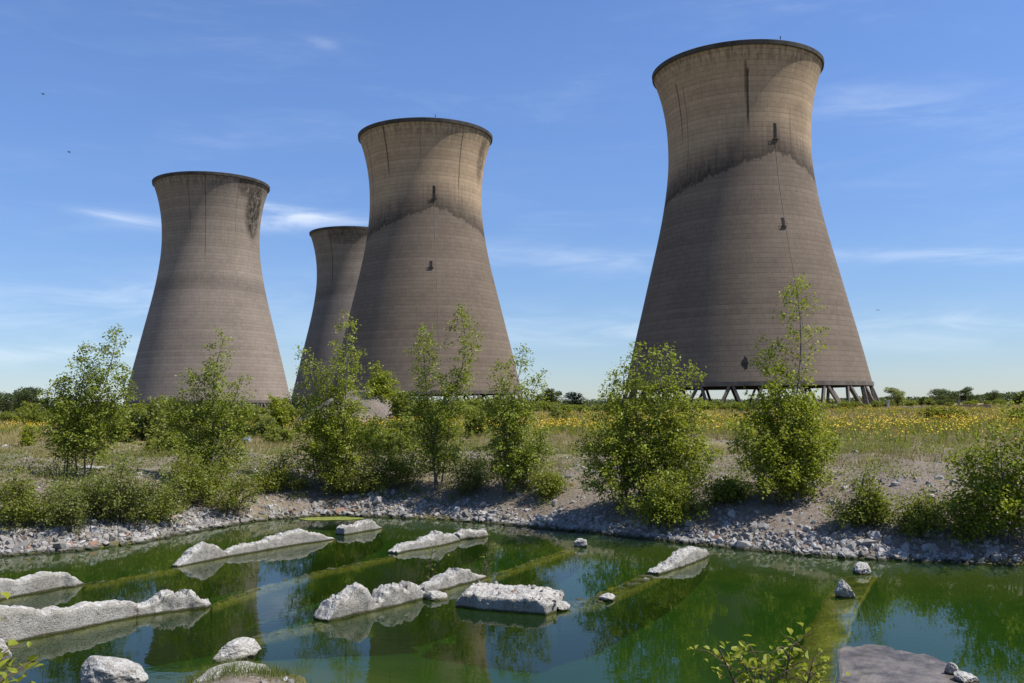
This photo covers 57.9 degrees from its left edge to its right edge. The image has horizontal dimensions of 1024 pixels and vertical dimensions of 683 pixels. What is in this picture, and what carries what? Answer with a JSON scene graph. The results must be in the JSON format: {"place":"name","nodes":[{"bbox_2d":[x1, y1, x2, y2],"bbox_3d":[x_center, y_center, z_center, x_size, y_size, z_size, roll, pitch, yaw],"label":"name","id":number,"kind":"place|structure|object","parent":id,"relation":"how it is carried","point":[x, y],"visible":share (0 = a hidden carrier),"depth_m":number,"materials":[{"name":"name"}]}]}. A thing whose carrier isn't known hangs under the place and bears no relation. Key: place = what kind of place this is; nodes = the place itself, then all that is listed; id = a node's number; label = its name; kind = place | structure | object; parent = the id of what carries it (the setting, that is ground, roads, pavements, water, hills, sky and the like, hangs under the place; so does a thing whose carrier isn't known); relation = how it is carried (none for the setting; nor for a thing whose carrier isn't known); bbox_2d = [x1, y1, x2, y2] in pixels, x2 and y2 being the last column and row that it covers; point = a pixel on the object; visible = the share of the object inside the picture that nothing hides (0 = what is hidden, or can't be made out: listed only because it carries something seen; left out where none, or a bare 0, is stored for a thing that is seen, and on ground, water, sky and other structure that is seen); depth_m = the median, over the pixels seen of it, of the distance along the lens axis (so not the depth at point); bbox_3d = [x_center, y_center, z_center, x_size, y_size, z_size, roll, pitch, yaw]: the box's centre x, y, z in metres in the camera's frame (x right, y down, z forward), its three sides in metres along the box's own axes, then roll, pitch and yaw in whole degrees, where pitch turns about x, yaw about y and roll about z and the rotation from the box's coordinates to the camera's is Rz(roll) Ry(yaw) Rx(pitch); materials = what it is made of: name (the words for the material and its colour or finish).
{"place":"outdoors","nodes":[
{"label":"outdoors","id":0,"kind":"place"},
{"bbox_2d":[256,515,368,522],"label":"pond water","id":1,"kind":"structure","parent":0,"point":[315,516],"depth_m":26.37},
{"bbox_2d":[0,638,11,671],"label":"rock","id":2,"kind":"object","parent":1,"relation":"in","point":[3,646],"visible":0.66,"depth_m":11.54,"materials":[{"name":"stone"}]},
{"bbox_2d":[0,571,83,608],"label":"broken wall","id":3,"kind":"structure","parent":1,"relation":"in","point":[40,590],"depth_m":15.89,"materials":[{"name":"concrete"}]},
{"bbox_2d":[0,599,136,682],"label":"broken wall","id":4,"kind":"structure","parent":1,"relation":"in","point":[67,642],"depth_m":13.01,"materials":[{"name":"concrete"}]},
{"bbox_2d":[83,568,177,602],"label":"sunken wall","id":5,"kind":"structure","parent":1,"relation":"in","point":[142,587],"depth_m":17.32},
{"bbox_2d":[136,588,210,663],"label":"broken wall","id":6,"kind":"structure","parent":1,"relation":"in","point":[170,624],"depth_m":14.22,"materials":[{"name":"concrete"}]},
{"bbox_2d":[168,541,226,597],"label":"broken wall","id":7,"kind":"structure","parent":1,"relation":"in","point":[201,566],"depth_m":18.85,"materials":[{"name":"concrete"}]},
{"bbox_2d":[213,637,260,664],"bbox_3d":[-3.402,3.889,11.447,0.652,0.421,0.401,3,-5,-41],"label":"rock","id":8,"kind":"object","parent":1,"relation":"in","point":[241,647],"visible":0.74,"depth_m":11.35,"materials":[{"name":"stone"}]},
{"bbox_2d":[224,528,335,590],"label":"broken wall","id":9,"kind":"structure","parent":1,"relation":"in","point":[286,554],"depth_m":20.60,"materials":[{"name":"concrete"}]},
{"bbox_2d":[250,622,327,661],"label":"sunken wall","id":10,"kind":"structure","parent":1,"relation":"in","point":[308,641],"depth_m":12.97,"materials":[{"name":"concrete"}]},
{"bbox_2d":[210,556,395,641],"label":"sunken wall","id":11,"kind":"structure","parent":1,"relation":"in","point":[229,615],"depth_m":16.69,"materials":[{"name":"concrete"}]},
{"bbox_2d":[299,517,363,521],"bbox_3d":[-5.053,4.976,25.904,1.818,0.045,0.772,-1,-4,0],"label":"algae mat","id":12,"kind":"object","parent":1,"relation":"on","point":[325,519],"visible":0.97,"depth_m":25.70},
{"bbox_2d":[335,519,382,563],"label":"broken wall","id":13,"kind":"structure","parent":1,"relation":"in","point":[356,541],"depth_m":22.95,"materials":[{"name":"concrete"}]},
{"bbox_2d":[313,580,426,656],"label":"broken wall","id":14,"kind":"structure","parent":1,"relation":"in","point":[360,620],"depth_m":14.12,"materials":[{"name":"concrete"}]},
{"bbox_2d":[387,530,459,583],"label":"broken wall","id":15,"kind":"structure","parent":1,"relation":"in","point":[412,562],"depth_m":20.30,"materials":[{"name":"stone"}]},
{"bbox_2d":[422,539,449,581],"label":"water weed","id":16,"kind":"object","parent":1,"relation":"in","point":[436,564],"visible":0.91,"depth_m":16.44,"materials":[{"name":"green plant"}]},
{"bbox_2d":[424,590,448,603],"bbox_3d":[-1.214,4.134,15.021,0.408,0.204,0.476,2,-5,-38],"label":"rock","id":17,"kind":"object","parent":1,"relation":"in","point":[437,597],"visible":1,"depth_m":14.88,"materials":[{"name":"stone"}]},
{"bbox_2d":[419,568,487,635],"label":"broken wall","id":18,"kind":"structure","parent":1,"relation":"in","point":[453,584],"depth_m":15.76,"materials":[{"name":"concrete"}]},
{"bbox_2d":[453,528,487,566],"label":"broken wall","id":19,"kind":"structure","parent":1,"relation":"in","point":[472,548],"depth_m":21.75,"materials":[{"name":"concrete"}]},
{"bbox_2d":[456,580,564,662],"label":"broken wall","id":20,"kind":"structure","parent":1,"relation":"in","point":[496,620],"depth_m":13.98,"materials":[{"name":"concrete"}]},
{"bbox_2d":[484,546,579,586],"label":"sunken wall","id":21,"kind":"structure","parent":1,"relation":"in","point":[546,570],"depth_m":18.69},
{"bbox_2d":[557,600,569,612],"bbox_3d":[0.749,4.056,14.143,0.340,0.167,0.366,2,-5,-30],"label":"rock","id":22,"kind":"object","parent":1,"relation":"in","point":[563,606],"visible":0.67,"depth_m":14.01,"materials":[{"name":"stone"}]},
{"bbox_2d":[574,538,586,550],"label":"rock","id":23,"kind":"object","parent":1,"relation":"in","point":[581,543],"visible":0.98,"depth_m":20.27,"materials":[{"name":"stone"}]},
{"bbox_2d":[557,598,605,647],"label":"sunken wall","id":24,"kind":"structure","parent":1,"relation":"in","point":[581,620],"depth_m":14.27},
{"bbox_2d":[599,593,614,603],"bbox_3d":[1.511,4.094,14.730,0.239,0.174,0.272,-2,-4,25],"label":"rock","id":25,"kind":"object","parent":1,"relation":"in","point":[608,598],"visible":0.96,"depth_m":14.67,"materials":[{"name":"stone"}]},
{"bbox_2d":[586,575,660,636],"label":"sunken wall","id":26,"kind":"structure","parent":1,"relation":"in","point":[637,597],"depth_m":15.65,"materials":[{"name":"concrete"}]},
{"bbox_2d":[645,546,709,613],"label":"broken wall","id":27,"kind":"structure","parent":1,"relation":"in","point":[681,573],"depth_m":17.56,"materials":[{"name":"concrete"}]},
{"bbox_2d":[783,575,877,682],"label":"sunken wall","id":28,"kind":"structure","parent":1,"relation":"in","point":[836,624],"depth_m":13.38,"materials":[{"name":"concrete"}]},
{"bbox_2d":[834,579,854,599],"bbox_3d":[5.311,4.015,14.754,0.308,0.422,0.292,-4,-5,41],"label":"rock","id":29,"kind":"object","parent":28,"relation":"on","point":[843,591],"visible":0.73,"depth_m":14.67,"materials":[{"name":"stone"}]},
{"bbox_2d":[852,562,870,575],"bbox_3d":[6.361,4.181,16.806,0.334,0.332,0.349,1,-4,-16],"label":"rock","id":30,"kind":"object","parent":1,"relation":"in","point":[861,568],"visible":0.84,"depth_m":16.72,"materials":[{"name":"stone"}]},
{"bbox_2d":[836,644,960,682],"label":"sunken slab","id":31,"kind":"structure","parent":1,"relation":"in","point":[869,663],"depth_m":10.81,"materials":[{"name":"concrete"}]},
{"bbox_2d":[944,662,958,674],"bbox_3d":[4.986,3.747,10.493,0.153,0.219,0.109,-2,-4,24],"label":"rock","id":32,"kind":"object","parent":31,"relation":"on","point":[951,668],"visible":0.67,"depth_m":10.46,"materials":[{"name":"stone"}]},
{"bbox_2d":[954,671,978,682],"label":"rock","id":33,"kind":"object","parent":31,"relation":"on","point":[962,677],"visible":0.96,"depth_m":10.18,"materials":[{"name":"stone"}]},
{"bbox_2d":[0,401,1023,682],"bbox_3d":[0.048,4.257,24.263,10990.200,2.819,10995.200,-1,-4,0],"label":"ground","id":34,"kind":"structure","parent":0,"point":[966,619],"depth_m":17.77,"materials":[{"name":"gravel"}]},
{"bbox_2d":[0,391,14,411],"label":"oak tree","id":35,"kind":"object","parent":34,"relation":"on","point":[6,404],"visible":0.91,"depth_m":387.07,"materials":[{"name":"green plant"}]},
{"bbox_2d":[0,411,17,424],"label":"scrub bush","id":36,"kind":"object","parent":34,"relation":"on","point":[4,416],"visible":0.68,"depth_m":108.06,"materials":[{"name":"green plant"}]},
{"bbox_2d":[0,592,42,682],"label":"birch sapling","id":37,"kind":"object","parent":34,"relation":"on","point":[26,665],"visible":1,"depth_m":3.01,"materials":[{"name":"green plant"}]},
{"bbox_2d":[0,464,51,534],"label":"bush","id":38,"kind":"object","parent":34,"relation":"on","point":[19,505],"visible":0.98,"depth_m":20.95,"materials":[{"name":"green plant"}]},
{"bbox_2d":[18,422,38,446],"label":"scrub bush","id":39,"kind":"object","parent":34,"relation":"on","point":[26,432],"visible":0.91,"depth_m":41.68,"materials":[{"name":"green plant"}]},
{"bbox_2d":[13,387,44,408],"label":"oak tree","id":40,"kind":"object","parent":34,"relation":"on","point":[23,396],"visible":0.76,"depth_m":344.75,"materials":[{"name":"green plant"}]},
{"bbox_2d":[20,400,40,413],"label":"oak tree","id":41,"kind":"object","parent":34,"relation":"on","point":[30,405],"visible":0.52,"depth_m":258.65,"materials":[{"name":"green plant"}]},
{"bbox_2d":[18,408,49,427],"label":"scrub bush","id":42,"kind":"object","parent":34,"relation":"on","point":[36,420],"visible":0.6,"depth_m":86.05,"materials":[{"name":"green plant"}]},
{"bbox_2d":[28,481,96,536],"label":"bush","id":43,"kind":"object","parent":34,"relation":"on","point":[58,510],"visible":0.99,"depth_m":21.10,"materials":[{"name":"green plant"}]},
{"bbox_2d":[25,323,142,477],"bbox_3d":[-11.501,1.616,25.004,2.949,4.289,2.209,-1,-4,0],"label":"birch tree","id":44,"kind":"object","parent":34,"relation":"on","point":[77,436],"visible":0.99,"depth_m":24.81,"materials":[{"name":"green plant"}]},
{"bbox_2d":[80,655,147,682],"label":"rock","id":45,"kind":"object","parent":34,"relation":"on","point":[101,669],"visible":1,"depth_m":10.29,"materials":[{"name":"stone"}]},
{"bbox_2d":[43,444,188,526],"bbox_3d":[-9.647,3.515,22.221,3.194,2.068,2.333,-2,-4,23],"label":"bush","id":46,"kind":"object","parent":34,"relation":"on","point":[111,497],"visible":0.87,"depth_m":22.09,"materials":[{"name":"green plant"}]},
{"bbox_2d":[97,417,137,441],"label":"scrub bush","id":47,"kind":"object","parent":34,"relation":"on","point":[118,433],"visible":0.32,"depth_m":44.39,"materials":[{"name":"green plant"}]},
{"bbox_2d":[123,395,173,442],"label":"scrub bush","id":48,"kind":"object","parent":34,"relation":"on","point":[151,421],"visible":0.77,"depth_m":44.52,"materials":[{"name":"green plant"}]},
{"bbox_2d":[131,473,196,527],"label":"bush","id":49,"kind":"object","parent":34,"relation":"on","point":[165,510],"visible":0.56,"depth_m":23.05,"materials":[{"name":"green plant"}]},
{"bbox_2d":[132,427,201,453],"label":"scrub bush","id":50,"kind":"object","parent":34,"relation":"on","point":[165,438],"visible":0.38,"depth_m":33.09,"materials":[{"name":"green plant"}]},
{"bbox_2d":[148,395,187,433],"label":"scrub bush","id":51,"kind":"object","parent":34,"relation":"on","point":[167,409],"visible":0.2,"depth_m":51.55,"materials":[{"name":"green plant"}]},
{"bbox_2d":[122,171,291,409],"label":"cooling tower","id":52,"kind":"structure","parent":34,"relation":"on","point":[209,276],"depth_m":353.69,"materials":[{"name":"concrete"}]},
{"bbox_2d":[157,326,260,482],"bbox_3d":[-8.626,1.984,26.693,2.988,4.853,2.445,1,-4,-26],"label":"birch tree","id":53,"kind":"object","parent":34,"relation":"on","point":[212,447],"visible":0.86,"depth_m":26.60,"materials":[{"name":"green plant"}]},
{"bbox_2d":[157,438,272,515],"bbox_3d":[-8.030,3.703,25.265,3.044,2.222,2.342,-1,-4,0],"label":"bush","id":54,"kind":"object","parent":34,"relation":"on","point":[208,486],"visible":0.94,"depth_m":25.16,"materials":[{"name":"green plant"}]},
{"bbox_2d":[193,661,268,682],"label":"rock","id":55,"kind":"object","parent":34,"relation":"on","point":[204,675],"visible":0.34,"depth_m":10.47,"materials":[{"name":"stone"}]},
{"bbox_2d":[176,654,311,682],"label":"bank grass","id":56,"kind":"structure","parent":34,"relation":"on","point":[272,670],"depth_m":10.38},
{"bbox_2d":[241,406,276,435],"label":"scrub bush","id":57,"kind":"object","parent":34,"relation":"on","point":[257,420],"visible":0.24,"depth_m":47.80,"materials":[{"name":"green plant"}]},
{"bbox_2d":[252,416,275,437],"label":"scrub bush","id":58,"kind":"object","parent":34,"relation":"on","point":[259,427],"visible":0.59,"depth_m":46.96,"materials":[{"name":"green plant"}]},
{"bbox_2d":[260,426,297,443],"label":"scrub bush","id":59,"kind":"object","parent":34,"relation":"on","point":[283,432],"visible":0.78,"depth_m":42.76,"materials":[{"name":"green plant"}]},
{"bbox_2d":[247,447,314,493],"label":"bush","id":60,"kind":"object","parent":34,"relation":"on","point":[281,476],"visible":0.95,"depth_m":27.56,"materials":[{"name":"green plant"}]},
{"bbox_2d":[265,394,296,428],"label":"scrub bush","id":61,"kind":"object","parent":34,"relation":"on","point":[279,414],"visible":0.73,"depth_m":59.42,"materials":[{"name":"green plant"}]},
{"bbox_2d":[274,310,388,491],"bbox_3d":[-5.457,1.834,28.327,3.769,5.599,2.852,-1,-4,0],"label":"birch tree","id":62,"kind":"object","parent":34,"relation":"on","point":[325,437],"visible":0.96,"depth_m":28.03,"materials":[{"name":"green plant"}]},
{"bbox_2d":[291,226,413,408],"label":"cooling tower","id":63,"kind":"structure","parent":34,"relation":"on","point":[339,252],"depth_m":472.85,"materials":[{"name":"concrete"}]},
{"bbox_2d":[293,390,422,423],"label":"gravel heap","id":64,"kind":"object","parent":34,"relation":"on","point":[381,407],"visible":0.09,"depth_m":82.45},
{"bbox_2d":[316,444,406,496],"bbox_3d":[-4.527,3.876,27.992,2.670,1.685,1.985,-1,-4,0],"label":"bush","id":65,"kind":"object","parent":34,"relation":"on","point":[375,480],"visible":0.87,"depth_m":27.62,"materials":[{"name":"green plant"}]},
{"bbox_2d":[365,360,400,403],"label":"bush","id":66,"kind":"object","parent":34,"relation":"on","point":[380,386],"visible":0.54,"depth_m":83.86,"materials":[{"name":"green plant"}]},
{"bbox_2d":[359,417,431,489],"bbox_3d":[-3.523,3.414,28.211,2.317,2.221,1.770,-2,-4,18],"label":"bush","id":67,"kind":"object","parent":34,"relation":"on","point":[402,471],"visible":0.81,"depth_m":27.95,"materials":[{"name":"green plant"}]},
{"bbox_2d":[369,427,422,453],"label":"scrub bush","id":68,"kind":"object","parent":34,"relation":"on","point":[384,435],"visible":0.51,"depth_m":32.44,"materials":[{"name":"green plant"}]},
{"bbox_2d":[386,386,415,420],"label":"scrub bush","id":69,"kind":"object","parent":34,"relation":"on","point":[396,403],"visible":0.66,"depth_m":79.31,"materials":[{"name":"green plant"}]},
{"bbox_2d":[383,416,422,438],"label":"scrub bush","id":70,"kind":"object","parent":34,"relation":"on","point":[407,422],"visible":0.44,"depth_m":43.45,"materials":[{"name":"green plant"}]},
{"bbox_2d":[330,114,523,405],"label":"cooling tower","id":71,"kind":"structure","parent":34,"relation":"on","point":[425,261],"depth_m":292.61,"materials":[{"name":"concrete"}]},
{"bbox_2d":[398,303,484,489],"bbox_3d":[-2.083,1.654,27.541,2.650,5.611,2.135,-1,-4,0],"label":"birch tree","id":72,"kind":"object","parent":34,"relation":"on","point":[431,447],"visible":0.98,"depth_m":27.43,"materials":[{"name":"green plant"}]},
{"bbox_2d":[427,400,469,421],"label":"scrub bush","id":73,"kind":"object","parent":34,"relation":"on","point":[455,409],"visible":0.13,"depth_m":78.93,"materials":[{"name":"green plant"}]},
{"bbox_2d":[439,439,492,497],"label":"bush","id":74,"kind":"object","parent":34,"relation":"on","point":[476,479],"visible":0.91,"depth_m":26.74,"materials":[{"name":"green plant"}]},
{"bbox_2d":[463,404,488,436],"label":"scrub bush","id":75,"kind":"object","parent":34,"relation":"on","point":[475,421],"visible":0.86,"depth_m":45.54,"materials":[{"name":"green plant"}]},
{"bbox_2d":[0,435,1022,682],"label":"rubble","id":76,"kind":"object","parent":34,"relation":"on","point":[844,547],"visible":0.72,"depth_m":21.16,"materials":[{"name":"stone"}]},
{"bbox_2d":[0,403,1023,495],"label":"dry grass","id":77,"kind":"structure","parent":34,"relation":"on","point":[14,439],"depth_m":40.80,"materials":[{"name":"plant"}]},
{"bbox_2d":[0,423,1023,529],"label":"weeds","id":78,"kind":"object","parent":34,"relation":"on","point":[75,471],"visible":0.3,"depth_m":26.70,"materials":[{"name":"green plant"}]},
{"bbox_2d":[0,403,1023,450],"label":"ragwort","id":79,"kind":"object","parent":34,"relation":"on","point":[576,423],"visible":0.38,"depth_m":52.28,"materials":[{"name":"yellow plant"}]},
{"bbox_2d":[0,391,1023,412],"bbox_3d":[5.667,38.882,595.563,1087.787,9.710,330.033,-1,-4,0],"label":"distant woodland","id":80,"kind":"object","parent":34,"relation":"on","point":[1007,395],"visible":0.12,"depth_m":614.81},
{"bbox_2d":[470,343,559,494],"bbox_3d":[0.028,2.189,26.161,2.607,4.348,2.008,-2,-4,21],"label":"birch tree","id":81,"kind":"object","parent":34,"relation":"on","point":[503,466],"visible":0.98,"depth_m":26.01,"materials":[{"name":"green plant"}]},
{"bbox_2d":[524,467,573,498],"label":"bush","id":82,"kind":"object","parent":34,"relation":"on","point":[552,480],"visible":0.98,"depth_m":25.06,"materials":[{"name":"green plant"}]},
{"bbox_2d":[541,388,562,404],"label":"broadleaf tree","id":83,"kind":"object","parent":34,"relation":"on","point":[552,393],"visible":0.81,"depth_m":298.29,"materials":[{"name":"green plant"}]},
{"bbox_2d":[548,404,571,422],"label":"scrub bush","id":84,"kind":"object","parent":34,"relation":"on","point":[556,413],"visible":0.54,"depth_m":74.61,"materials":[{"name":"green plant"}]},
{"bbox_2d":[547,402,575,415],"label":"scrub bush","id":85,"kind":"object","parent":34,"relation":"on","point":[568,409],"visible":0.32,"depth_m":110.57,"materials":[{"name":"green plant"}]},
{"bbox_2d":[561,391,584,405],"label":"broadleaf tree","id":86,"kind":"object","parent":34,"relation":"on","point":[573,397],"visible":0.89,"depth_m":258.62,"materials":[{"name":"green plant"}]},
{"bbox_2d":[570,340,723,515],"bbox_3d":[3.295,2.176,23.158,3.775,4.411,2.654,-1,-4,0],"label":"birch tree","id":87,"kind":"object","parent":34,"relation":"on","point":[651,452],"visible":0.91,"depth_m":22.79,"materials":[{"name":"green plant"}]},
{"bbox_2d":[613,462,719,531],"bbox_3d":[3.760,3.624,21.786,2.101,1.657,2.121,2,-5,-28],"label":"bush","id":88,"kind":"object","parent":34,"relation":"on","point":[667,503],"visible":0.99,"depth_m":21.50,"materials":[{"name":"green plant"}]},
{"bbox_2d":[691,400,720,411],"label":"scrub bush","id":89,"kind":"object","parent":34,"relation":"on","point":[708,404],"visible":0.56,"depth_m":141.17,"materials":[{"name":"green plant"}]},
{"bbox_2d":[701,471,754,504],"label":"bush","id":90,"kind":"object","parent":34,"relation":"on","point":[733,490],"visible":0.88,"depth_m":21.78,"materials":[{"name":"green plant"}]},
{"bbox_2d":[731,541,750,551],"bbox_3d":[4.918,4.412,19.869,0.447,0.289,0.428,0,-4,-6],"label":"bank stone","id":91,"kind":"object","parent":34,"relation":"on","point":[738,546],"visible":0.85,"depth_m":19.73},
{"bbox_2d":[621,36,879,405],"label":"cooling tower","id":92,"kind":"structure","parent":34,"relation":"on","point":[743,239],"depth_m":230.38,"materials":[{"name":"concrete"}]},
{"bbox_2d":[687,622,849,682],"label":"birch sapling","id":93,"kind":"object","parent":34,"relation":"on","point":[755,666],"visible":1,"depth_m":6.42,"materials":[{"name":"green plant"}]},
{"bbox_2d":[720,272,851,504],"bbox_3d":[6.290,1.113,21.477,3.118,5.424,2.318,-1,-4,0],"label":"birch tree","id":94,"kind":"object","parent":34,"relation":"on","point":[794,474],"visible":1,"depth_m":21.25,"materials":[{"name":"green plant"}]},
{"bbox_2d":[819,447,900,530],"bbox_3d":[7.275,3.116,19.426,1.617,1.772,1.288,-2,-4,18],"label":"bush","id":95,"kind":"object","parent":34,"relation":"on","point":[867,507],"visible":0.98,"depth_m":19.30,"materials":[{"name":"green plant"}]},
{"bbox_2d":[883,387,909,405],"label":"willow tree","id":96,"kind":"object","parent":34,"relation":"on","point":[896,394],"visible":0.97,"depth_m":189.49,"materials":[{"name":"green plant"}]},
{"bbox_2d":[876,484,949,543],"bbox_3d":[8.274,3.479,18.949,1.419,1.185,1.369,2,-5,-38],"label":"bush","id":97,"kind":"object","parent":34,"relation":"on","point":[920,520],"visible":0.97,"depth_m":18.68,"materials":[{"name":"green plant"}]},
{"bbox_2d":[916,402,970,421],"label":"scrub bush","id":98,"kind":"object","parent":34,"relation":"on","point":[936,410],"visible":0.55,"depth_m":61.65,"materials":[{"name":"green plant"}]},
{"bbox_2d":[933,389,961,401],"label":"broadleaf tree","id":99,"kind":"object","parent":34,"relation":"on","point":[953,394],"visible":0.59,"depth_m":298.13,"materials":[{"name":"green plant"}]},
{"bbox_2d":[955,386,973,401],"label":"broadleaf tree","id":100,"kind":"object","parent":34,"relation":"on","point":[967,391],"visible":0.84,"depth_m":329.25,"materials":[{"name":"green plant"}]},
{"bbox_2d":[925,483,1005,548],"bbox_3d":[9.031,3.422,18.357,1.541,1.262,1.532,-1,-4,0],"label":"bush","id":101,"kind":"object","parent":34,"relation":"on","point":[959,516],"visible":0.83,"depth_m":18.18,"materials":[{"name":"green plant"}]},
{"bbox_2d":[938,390,1023,545],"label":"birch tree","id":102,"kind":"object","parent":34,"relation":"on","point":[1012,497],"visible":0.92,"depth_m":18.00,"materials":[{"name":"green plant"}]},
{"bbox_2d":[985,390,1003,400],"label":"broadleaf tree","id":103,"kind":"object","parent":34,"relation":"on","point":[991,395],"visible":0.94,"depth_m":338.60,"materials":[{"name":"green plant"}]},
{"bbox_2d":[0,0,1023,407],"label":"sky","id":104,"kind":"structure","parent":0,"point":[917,123],"materials":[{"name":"blue"}]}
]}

